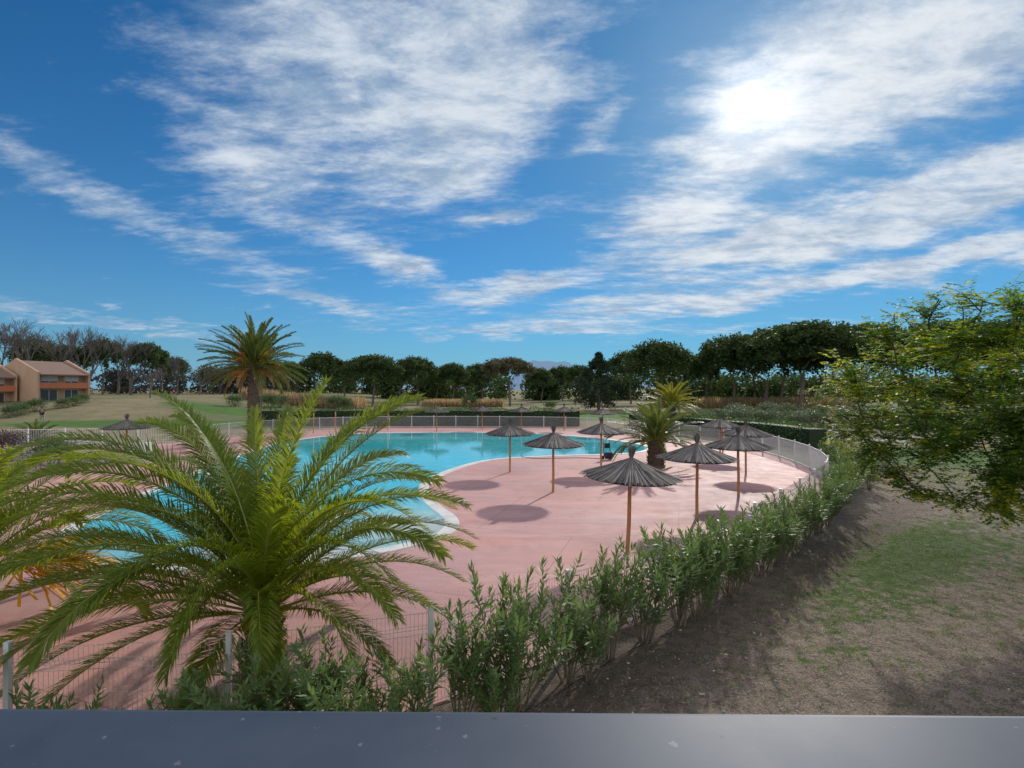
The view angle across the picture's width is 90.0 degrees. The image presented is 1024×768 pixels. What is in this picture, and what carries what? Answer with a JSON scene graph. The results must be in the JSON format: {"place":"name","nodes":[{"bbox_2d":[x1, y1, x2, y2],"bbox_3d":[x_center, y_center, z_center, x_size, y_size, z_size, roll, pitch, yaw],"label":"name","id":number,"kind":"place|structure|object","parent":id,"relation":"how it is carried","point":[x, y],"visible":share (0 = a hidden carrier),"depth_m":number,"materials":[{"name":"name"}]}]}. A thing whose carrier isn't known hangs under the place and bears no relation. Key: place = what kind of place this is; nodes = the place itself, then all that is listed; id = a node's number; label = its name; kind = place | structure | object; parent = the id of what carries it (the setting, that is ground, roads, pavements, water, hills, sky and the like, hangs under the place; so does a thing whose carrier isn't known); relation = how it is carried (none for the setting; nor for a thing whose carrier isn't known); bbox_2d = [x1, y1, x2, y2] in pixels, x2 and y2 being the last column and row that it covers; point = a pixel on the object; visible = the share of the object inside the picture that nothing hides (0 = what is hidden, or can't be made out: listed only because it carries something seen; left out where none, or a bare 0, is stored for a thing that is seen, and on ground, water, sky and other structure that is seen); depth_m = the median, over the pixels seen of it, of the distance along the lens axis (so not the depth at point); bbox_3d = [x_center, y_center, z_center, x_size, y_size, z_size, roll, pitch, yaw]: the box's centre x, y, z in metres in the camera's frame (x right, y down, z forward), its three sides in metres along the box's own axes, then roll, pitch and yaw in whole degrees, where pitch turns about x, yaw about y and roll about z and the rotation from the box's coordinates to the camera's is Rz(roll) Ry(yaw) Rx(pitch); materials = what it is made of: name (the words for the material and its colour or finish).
{"place":"outdoors","nodes":[
{"label":"outdoors","id":0,"kind":"place"},
{"bbox_2d":[4,358,89,401],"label":"terraced house","id":1,"kind":"structure","parent":0,"point":[47,380],"depth_m":86.44,"materials":[{"name":"paint"}]},
{"bbox_2d":[77,433,646,560],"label":"pool water","id":2,"kind":"structure","parent":0,"point":[439,452],"depth_m":32.55,"materials":[{"name":"liquid"}]},
{"bbox_2d":[0,389,1023,715],"bbox_3d":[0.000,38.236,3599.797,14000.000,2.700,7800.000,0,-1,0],"label":"ground","id":3,"kind":"structure","parent":0,"point":[96,411],"depth_m":9.69,"materials":[{"name":"plant"}]},
{"bbox_2d":[0,364,16,401],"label":"terraced house","id":4,"kind":"structure","parent":3,"relation":"on","point":[8,385],"depth_m":84.98,"materials":[{"name":"paint"}]},
{"bbox_2d":[0,427,30,464],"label":"bush","id":5,"kind":"object","parent":3,"relation":"on","point":[6,438],"visible":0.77,"depth_m":29.57,"materials":[{"name":"purple plant"}]},
{"bbox_2d":[0,323,47,365],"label":"bare tree","id":6,"kind":"object","parent":3,"relation":"on","point":[10,340],"visible":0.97,"depth_m":130.17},
{"bbox_2d":[0,318,56,360],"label":"bare tree","id":7,"kind":"object","parent":3,"relation":"on","point":[21,334],"visible":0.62,"depth_m":143.31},
{"bbox_2d":[2,334,57,362],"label":"umbrella pine","id":8,"kind":"object","parent":3,"relation":"on","point":[37,358],"visible":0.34,"depth_m":156.99,"materials":[{"name":"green plant"}]},
{"bbox_2d":[7,418,62,443],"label":"palm tree","id":9,"kind":"object","parent":3,"relation":"on","point":[40,426],"visible":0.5,"depth_m":42.19,"materials":[{"name":"green plant"}]},
{"bbox_2d":[24,435,78,470],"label":"bush","id":10,"kind":"object","parent":3,"relation":"on","point":[41,447],"visible":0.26,"depth_m":27.18,"materials":[{"name":"green plant"}]},
{"bbox_2d":[8,674,110,709],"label":"oleander shrub","id":11,"kind":"object","parent":3,"relation":"on","point":[56,703],"visible":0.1,"depth_m":5.37,"materials":[{"name":"green plant"}]},
{"bbox_2d":[26,326,102,361],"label":"bare tree","id":12,"kind":"object","parent":3,"relation":"on","point":[55,346],"visible":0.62,"depth_m":142.18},
{"bbox_2d":[44,344,90,368],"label":"umbrella pine","id":13,"kind":"object","parent":3,"relation":"on","point":[78,351],"visible":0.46,"depth_m":148.41,"materials":[{"name":"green plant"}]},
{"bbox_2d":[52,326,121,394],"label":"bare tree","id":14,"kind":"object","parent":3,"relation":"on","point":[91,344],"visible":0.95,"depth_m":134.72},
{"bbox_2d":[0,442,184,623],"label":"palm tree","id":15,"kind":"object","parent":3,"relation":"on","point":[11,471],"visible":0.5,"depth_m":9.62,"materials":[{"name":"green plant"}]},
{"bbox_2d":[80,337,124,394],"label":"umbrella pine","id":16,"kind":"object","parent":3,"relation":"on","point":[102,356],"visible":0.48,"depth_m":148.74,"materials":[{"name":"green plant"}]},
{"bbox_2d":[99,335,137,394],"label":"bare tree","id":17,"kind":"object","parent":3,"relation":"on","point":[118,382],"visible":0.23,"depth_m":149.96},
{"bbox_2d":[103,336,163,394],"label":"bare tree","id":18,"kind":"object","parent":3,"relation":"on","point":[130,378],"visible":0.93,"depth_m":138.58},
{"bbox_2d":[118,341,172,394],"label":"umbrella pine","id":19,"kind":"object","parent":3,"relation":"on","point":[155,359],"visible":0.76,"depth_m":142.36,"materials":[{"name":"green plant"}]},
{"bbox_2d":[160,355,189,394],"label":"bare tree","id":20,"kind":"object","parent":3,"relation":"on","point":[175,365],"visible":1,"depth_m":138.87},
{"bbox_2d":[81,364,307,393],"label":"bare wood","id":21,"kind":"object","parent":3,"relation":"on","point":[111,387],"visible":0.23,"depth_m":182.32,"materials":[{"name":"plant"}]},
{"bbox_2d":[150,635,297,710],"bbox_3d":[-3.160,3.683,5.664,1.424,1.555,1.560,0,-1,-30],"label":"oleander shrub","id":22,"kind":"object","parent":3,"relation":"on","point":[200,696],"visible":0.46,"depth_m":5.53,"materials":[{"name":"green plant"}]},
{"bbox_2d":[0,376,481,708],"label":"palm tree","id":23,"kind":"object","parent":3,"relation":"on","point":[256,542],"visible":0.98,"depth_m":7.38,"materials":[{"name":"green plant"}]},
{"bbox_2d":[190,312,309,440],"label":"palm tree","id":24,"kind":"object","parent":3,"relation":"on","point":[257,350],"visible":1,"depth_m":42.09,"materials":[{"name":"green plant"}]},
{"bbox_2d":[237,635,356,710],"bbox_3d":[-2.447,3.682,5.871,1.298,1.560,1.074,0,-1,-29],"label":"oleander shrub","id":25,"kind":"object","parent":3,"relation":"on","point":[257,687],"visible":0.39,"depth_m":5.64,"materials":[{"name":"green plant"}]},
{"bbox_2d":[239,386,367,408],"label":"reeds","id":26,"kind":"object","parent":3,"relation":"on","point":[356,402],"visible":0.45,"depth_m":112.75,"materials":[{"name":"plant"}]},
{"bbox_2d":[295,351,344,387],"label":"umbrella pine","id":27,"kind":"object","parent":3,"relation":"on","point":[326,363],"visible":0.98,"depth_m":132.36,"materials":[{"name":"green plant"}]},
{"bbox_2d":[275,623,367,710],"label":"oleander shrub","id":28,"kind":"object","parent":3,"relation":"on","point":[307,690],"visible":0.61,"depth_m":5.65,"materials":[{"name":"green plant"}]},
{"bbox_2d":[292,655,406,711],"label":"oleander shrub","id":29,"kind":"object","parent":3,"relation":"on","point":[363,705],"visible":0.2,"depth_m":5.75,"materials":[{"name":"green plant"}]},
{"bbox_2d":[340,353,404,405],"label":"umbrella pine","id":30,"kind":"object","parent":3,"relation":"on","point":[380,366],"visible":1,"depth_m":130.84,"materials":[{"name":"green plant"}]},
{"bbox_2d":[351,615,455,711],"bbox_3d":[-1.172,3.770,6.363,1.399,1.394,1.244,0,-1,22],"label":"oleander shrub","id":31,"kind":"object","parent":3,"relation":"on","point":[416,684],"visible":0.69,"depth_m":6.10,"materials":[{"name":"green plant"}]},
{"bbox_2d":[0,427,822,711],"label":"pool deck","id":32,"kind":"structure","parent":3,"relation":"on","point":[519,517],"depth_m":13.86,"materials":[{"name":"concrete"}]},
{"bbox_2d":[9,440,153,462],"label":"wall","id":33,"kind":"structure","parent":32,"relation":"on","point":[25,457],"depth_m":30.45,"materials":[{"name":"paint"}]},
{"bbox_2d":[97,414,153,447],"bbox_3d":[-23.298,3.233,30.967,2.775,2.881,2.778,0,-1,38],"label":"parasol","id":34,"kind":"object","parent":32,"relation":"on","point":[123,425],"visible":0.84,"depth_m":30.42,"materials":[{"name":"grey wood"}]},
{"bbox_2d":[52,432,647,571],"bbox_3d":[-4.211,4.671,31.925,29.571,0.042,39.442,0,-1,0],"label":"pool coping","id":35,"kind":"object","parent":32,"relation":"on","point":[443,512],"visible":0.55,"depth_m":18.30,"materials":[{"name":"stone"}]},
{"bbox_2d":[0,415,828,710],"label":"pool fence","id":36,"kind":"object","parent":32,"relation":"on","point":[816,456],"visible":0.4,"depth_m":7.24,"materials":[{"name":"metal"}]},
{"bbox_2d":[485,418,534,471],"bbox_3d":[-0.102,3.194,26.950,2.775,2.881,2.778,0,-1,-25],"label":"parasol","id":37,"kind":"object","parent":32,"relation":"on","point":[509,430],"visible":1,"depth_m":26.44,"materials":[{"name":"grey wood"}]},
{"bbox_2d":[522,424,585,491],"bbox_3d":[1.757,3.143,21.726,2.775,2.881,2.778,0,0,33],"label":"parasol","id":38,"kind":"object","parent":32,"relation":"on","point":[553,440],"visible":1,"depth_m":21.18,"materials":[{"name":"grey wood"}]},
{"bbox_2d":[577,416,625,465],"bbox_3d":[4.836,3.202,27.785,2.778,2.881,2.775,0,-1,8],"label":"parasol","id":39,"kind":"object","parent":32,"relation":"on","point":[600,428],"visible":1,"depth_m":27.26,"materials":[{"name":"grey wood"}]},
{"bbox_2d":[579,445,682,551],"bbox_3d":[3.164,3.067,13.767,2.778,2.881,2.775,3,-1,0],"label":"parasol","id":40,"kind":"object","parent":32,"relation":"on","point":[630,471],"visible":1,"depth_m":13.25,"materials":[{"name":"grey wood"}]},
{"bbox_2d":[603,397,703,468],"bbox_3d":[8.054,2.742,28.875,5.716,4.019,5.520,0,-1,33],"label":"palm tree","id":41,"kind":"object","parent":32,"relation":"on","point":[654,432],"visible":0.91,"depth_m":28.25,"materials":[{"name":"green plant"}]},
{"bbox_2d":[656,433,739,517],"bbox_3d":[6.301,3.101,17.448,2.775,2.881,2.778,0,-1,41],"label":"parasol","id":42,"kind":"object","parent":32,"relation":"on","point":[696,453],"visible":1,"depth_m":16.96,"materials":[{"name":"grey wood"}]},
{"bbox_2d":[698,413,739,451],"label":"parasol","id":43,"kind":"object","parent":32,"relation":"on","point":[719,423],"visible":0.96,"depth_m":31.64,"materials":[{"name":"grey wood"}]},
{"bbox_2d":[704,425,774,496],"bbox_3d":[9.208,3.134,20.826,2.778,2.881,2.775,0,-1,-29],"label":"parasol","id":44,"kind":"object","parent":32,"relation":"on","point":[738,442],"visible":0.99,"depth_m":20.33,"materials":[{"name":"grey wood"}]},
{"bbox_2d":[718,418,774,473],"bbox_3d":[12.090,3.189,26.472,2.775,2.881,2.778,0,-1,4],"label":"parasol","id":45,"kind":"object","parent":32,"relation":"on","point":[747,431],"visible":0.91,"depth_m":25.96,"materials":[{"name":"grey wood"}]},
{"bbox_2d":[392,355,439,404],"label":"umbrella pine","id":46,"kind":"object","parent":3,"relation":"on","point":[416,366],"visible":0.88,"depth_m":143.80,"materials":[{"name":"green plant"}]},
{"bbox_2d":[261,406,579,425],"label":"clipped hedge","id":47,"kind":"object","parent":3,"relation":"on","point":[534,418],"visible":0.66,"depth_m":60.77,"materials":[{"name":"green plant"}]},
{"bbox_2d":[436,362,470,398],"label":"umbrella pine","id":48,"kind":"object","parent":3,"relation":"on","point":[453,371],"visible":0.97,"depth_m":151.95,"materials":[{"name":"green plant"}]},
{"bbox_2d":[421,398,504,406],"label":"reeds","id":49,"kind":"object","parent":3,"relation":"on","point":[455,402],"visible":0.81,"depth_m":124.60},
{"bbox_2d":[464,362,498,398],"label":"umbrella pine","id":50,"kind":"object","parent":3,"relation":"on","point":[477,367],"visible":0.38,"depth_m":168.06,"materials":[{"name":"green plant"}]},
{"bbox_2d":[423,583,541,711],"bbox_3d":[-0.328,3.563,6.813,1.545,1.818,1.084,0,-1,-39],"label":"oleander shrub","id":51,"kind":"object","parent":3,"relation":"on","point":[464,668],"visible":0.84,"depth_m":6.52,"materials":[{"name":"green plant"}]},
{"bbox_2d":[467,633,548,712],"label":"oleander shrub","id":52,"kind":"object","parent":3,"relation":"on","point":[487,703],"visible":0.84,"depth_m":6.47,"materials":[{"name":"green plant"}]},
{"bbox_2d":[481,356,537,405],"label":"umbrella pine","id":53,"kind":"object","parent":3,"relation":"on","point":[502,366],"visible":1,"depth_m":127.41,"materials":[{"name":"green plant"}]},
{"bbox_2d":[466,557,575,712],"bbox_3d":[0.143,3.469,7.000,1.493,2.011,1.770,0,-1,-16],"label":"oleander shrub","id":54,"kind":"object","parent":3,"relation":"on","point":[516,631],"visible":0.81,"depth_m":6.84,"materials":[{"name":"green plant"}]},
{"bbox_2d":[522,367,556,402],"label":"umbrella pine","id":55,"kind":"object","parent":3,"relation":"on","point":[542,374],"visible":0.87,"depth_m":161.78,"materials":[{"name":"green plant"}]},
{"bbox_2d":[499,551,619,684],"bbox_3d":[0.622,3.620,7.734,1.850,1.723,1.601,0,-1,-20],"label":"oleander shrub","id":56,"kind":"object","parent":3,"relation":"on","point":[577,621],"visible":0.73,"depth_m":7.59,"materials":[{"name":"green plant"}]},
{"bbox_2d":[549,364,574,400],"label":"umbrella pine","id":57,"kind":"object","parent":3,"relation":"on","point":[558,373],"visible":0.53,"depth_m":182.61,"materials":[{"name":"green plant"}]},
{"bbox_2d":[563,364,594,400],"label":"umbrella pine","id":58,"kind":"object","parent":3,"relation":"on","point":[573,372],"visible":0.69,"depth_m":159.75,"materials":[{"name":"green plant"}]},
{"bbox_2d":[559,601,610,681],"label":"oleander shrub","id":59,"kind":"object","parent":3,"relation":"on","point":[598,652],"visible":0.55,"depth_m":7.65,"materials":[{"name":"green plant"}]},
{"bbox_2d":[571,351,627,409],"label":"conifer tree","id":60,"kind":"object","parent":3,"relation":"on","point":[600,364],"visible":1,"depth_m":103.85,"materials":[{"name":"plant"}]},
{"bbox_2d":[581,534,658,659],"bbox_3d":[1.827,3.488,8.646,1.183,2.004,1.369,0,-1,37],"label":"oleander shrub","id":61,"kind":"object","parent":3,"relation":"on","point":[612,596],"visible":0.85,"depth_m":8.34,"materials":[{"name":"green plant"}]},
{"bbox_2d":[222,368,1023,400],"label":"pine wood","id":62,"kind":"object","parent":3,"relation":"on","point":[385,389],"visible":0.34,"depth_m":201.24,"materials":[{"name":"plant"}]},
{"bbox_2d":[607,349,655,403],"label":"umbrella pine","id":63,"kind":"object","parent":3,"relation":"on","point":[617,370],"visible":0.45,"depth_m":148.34,"materials":[{"name":"green plant"}]},
{"bbox_2d":[604,541,696,643],"bbox_3d":[2.463,3.708,9.061,1.688,1.573,1.741,0,-1,21],"label":"oleander shrub","id":64,"kind":"object","parent":3,"relation":"on","point":[657,590],"visible":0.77,"depth_m":8.69,"materials":[{"name":"green plant"}]},
{"bbox_2d":[620,338,695,407],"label":"umbrella pine","id":65,"kind":"object","parent":3,"relation":"on","point":[655,354],"visible":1,"depth_m":116.50,"materials":[{"name":"green plant"}]},
{"bbox_2d":[641,379,703,416],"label":"palm tree","id":66,"kind":"object","parent":3,"relation":"on","point":[670,395],"visible":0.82,"depth_m":51.45,"materials":[{"name":"green plant"}]},
{"bbox_2d":[639,521,721,627],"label":"oleander shrub","id":67,"kind":"object","parent":3,"relation":"on","point":[667,554],"visible":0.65,"depth_m":9.32,"materials":[{"name":"green plant"}]},
{"bbox_2d":[665,529,735,622],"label":"oleander shrub","id":68,"kind":"object","parent":3,"relation":"on","point":[708,599],"visible":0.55,"depth_m":9.64,"materials":[{"name":"green plant"}]},
{"bbox_2d":[687,352,722,398],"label":"umbrella pine","id":69,"kind":"object","parent":3,"relation":"on","point":[695,368],"visible":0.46,"depth_m":127.93,"materials":[{"name":"green plant"}]},
{"bbox_2d":[679,513,755,611],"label":"oleander shrub","id":70,"kind":"object","parent":3,"relation":"on","point":[703,543],"visible":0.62,"depth_m":10.14,"materials":[{"name":"green plant"}]},
{"bbox_2d":[628,412,828,450],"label":"clipped hedge","id":71,"kind":"object","parent":3,"relation":"on","point":[808,435],"visible":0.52,"depth_m":39.91,"materials":[{"name":"green plant"}]},
{"bbox_2d":[683,505,776,598],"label":"oleander shrub","id":72,"kind":"object","parent":3,"relation":"on","point":[743,559],"visible":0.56,"depth_m":10.63,"materials":[{"name":"green plant"}]},
{"bbox_2d":[696,331,771,403],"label":"umbrella pine","id":73,"kind":"object","parent":3,"relation":"on","point":[711,351],"visible":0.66,"depth_m":114.31,"materials":[{"name":"green plant"}]},
{"bbox_2d":[723,405,758,421],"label":"bush","id":74,"kind":"object","parent":3,"relation":"on","point":[737,413],"visible":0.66,"depth_m":51.90,"materials":[{"name":"green plant"}]},
{"bbox_2d":[720,539,769,591],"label":"oleander shrub","id":75,"kind":"object","parent":3,"relation":"on","point":[745,571],"visible":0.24,"depth_m":10.98,"materials":[{"name":"green plant"}]},
{"bbox_2d":[723,501,782,583],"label":"oleander shrub","id":76,"kind":"object","parent":3,"relation":"on","point":[763,523],"visible":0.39,"depth_m":11.56,"materials":[{"name":"green plant"}]},
{"bbox_2d":[733,516,778,576],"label":"oleander shrub","id":77,"kind":"object","parent":3,"relation":"on","point":[770,556],"visible":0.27,"depth_m":11.97,"materials":[{"name":"green plant"}]},
{"bbox_2d":[717,323,821,404],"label":"umbrella pine","id":78,"kind":"object","parent":3,"relation":"on","point":[785,361],"visible":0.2,"depth_m":111.43,"materials":[{"name":"green plant"}]},
{"bbox_2d":[754,408,785,423],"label":"bush","id":79,"kind":"object","parent":3,"relation":"on","point":[773,415],"visible":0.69,"depth_m":51.84,"materials":[{"name":"green plant"}]},
{"bbox_2d":[741,506,802,571],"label":"oleander shrub","id":80,"kind":"object","parent":3,"relation":"on","point":[780,530],"visible":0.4,"depth_m":12.12,"materials":[{"name":"green plant"}]},
{"bbox_2d":[522,512,1023,715],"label":"dry litter","id":81,"kind":"object","parent":3,"relation":"on","point":[850,630],"visible":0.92,"depth_m":8.97,"materials":[{"name":"plant"}]},
{"bbox_2d":[694,396,857,407],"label":"reeds","id":82,"kind":"object","parent":3,"relation":"on","point":[709,402],"visible":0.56,"depth_m":119.02,"materials":[{"name":"plant"}]},
{"bbox_2d":[753,511,800,566],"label":"oleander shrub","id":83,"kind":"object","parent":3,"relation":"on","point":[776,562],"visible":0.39,"depth_m":12.54,"materials":[{"name":"green plant"}]},
{"bbox_2d":[754,490,802,560],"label":"oleander shrub","id":84,"kind":"object","parent":3,"relation":"on","point":[783,515],"visible":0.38,"depth_m":13.07,"materials":[{"name":"green plant"}]},
{"bbox_2d":[766,489,817,549],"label":"oleander shrub","id":85,"kind":"object","parent":3,"relation":"on","point":[803,510],"visible":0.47,"depth_m":13.91,"materials":[{"name":"green plant"}]},
{"bbox_2d":[571,549,1023,712],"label":"pebbles","id":86,"kind":"object","parent":3,"relation":"on","point":[840,673],"visible":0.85,"depth_m":8.66,"materials":[{"name":"stone"}]},
{"bbox_2d":[786,488,822,545],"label":"oleander shrub","id":87,"kind":"object","parent":3,"relation":"on","point":[813,517],"visible":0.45,"depth_m":14.40,"materials":[{"name":"green plant"}]},
{"bbox_2d":[736,319,877,409],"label":"umbrella pine","id":88,"kind":"object","parent":3,"relation":"on","point":[813,339],"visible":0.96,"depth_m":95.46,"materials":[{"name":"green plant"}]},
{"bbox_2d":[793,475,839,529],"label":"oleander shrub","id":89,"kind":"object","parent":3,"relation":"on","point":[829,493],"visible":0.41,"depth_m":15.97,"materials":[{"name":"green plant"}]},
{"bbox_2d":[808,488,833,534],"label":"oleander shrub","id":90,"kind":"object","parent":3,"relation":"on","point":[819,501],"visible":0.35,"depth_m":15.37,"materials":[{"name":"green plant"}]},
{"bbox_2d":[820,471,857,519],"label":"oleander shrub","id":91,"kind":"object","parent":3,"relation":"on","point":[844,497],"visible":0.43,"depth_m":16.87,"materials":[{"name":"green plant"}]},
{"bbox_2d":[790,324,888,405],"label":"umbrella pine","id":92,"kind":"object","parent":3,"relation":"on","point":[800,370],"visible":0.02,"depth_m":109.17,"materials":[{"name":"green plant"}]},
{"bbox_2d":[663,372,1023,405],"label":"undergrowth","id":93,"kind":"object","parent":3,"relation":"on","point":[726,388],"visible":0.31,"depth_m":143.62,"materials":[{"name":"green plant"}]},
{"bbox_2d":[798,367,894,442],"bbox_3d":[23.316,1.736,35.621,5.155,6.029,5.712,0,-1,0],"label":"slender tree","id":94,"kind":"object","parent":3,"relation":"on","point":[834,402],"visible":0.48,"depth_m":36.27,"materials":[{"name":"green plant"}]},
{"bbox_2d":[815,322,922,407],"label":"umbrella pine","id":95,"kind":"object","parent":3,"relation":"on","point":[861,329],"visible":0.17,"depth_m":102.90,"materials":[{"name":"green plant"}]},
{"bbox_2d":[844,326,953,408],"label":"umbrella pine","id":96,"kind":"object","parent":3,"relation":"on","point":[914,363],"visible":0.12,"depth_m":101.25,"materials":[{"name":"green plant"}]},
{"bbox_2d":[806,271,1023,531],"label":"locust tree","id":97,"kind":"object","parent":3,"relation":"on","point":[1004,478],"visible":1,"depth_m":11.23,"materials":[{"name":"green plant"}]},
{"bbox_2d":[892,318,1002,405],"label":"umbrella pine","id":98,"kind":"object","parent":3,"relation":"on","point":[942,326],"visible":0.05,"depth_m":106.79,"materials":[{"name":"green plant"}]},
{"bbox_2d":[916,317,1023,406],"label":"umbrella pine","id":99,"kind":"object","parent":3,"relation":"on","point":[995,324],"visible":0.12,"depth_m":97.95,"materials":[{"name":"green plant"}]},
{"bbox_2d":[0,709,1023,767],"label":"balcony parapet","id":100,"kind":"structure","parent":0,"point":[52,738],"depth_m":0.52,"materials":[{"name":"paint"}]},
{"bbox_2d":[0,0,1023,388],"label":"sky","id":101,"kind":"structure","parent":0,"point":[464,182],"materials":[{"name":"blue"}]},
{"bbox_2d":[301,360,738,389],"bbox_3d":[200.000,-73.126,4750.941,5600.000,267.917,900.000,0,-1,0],"label":"hills","id":102,"kind":"structure","parent":0,"point":[547,365],"depth_m":4463.28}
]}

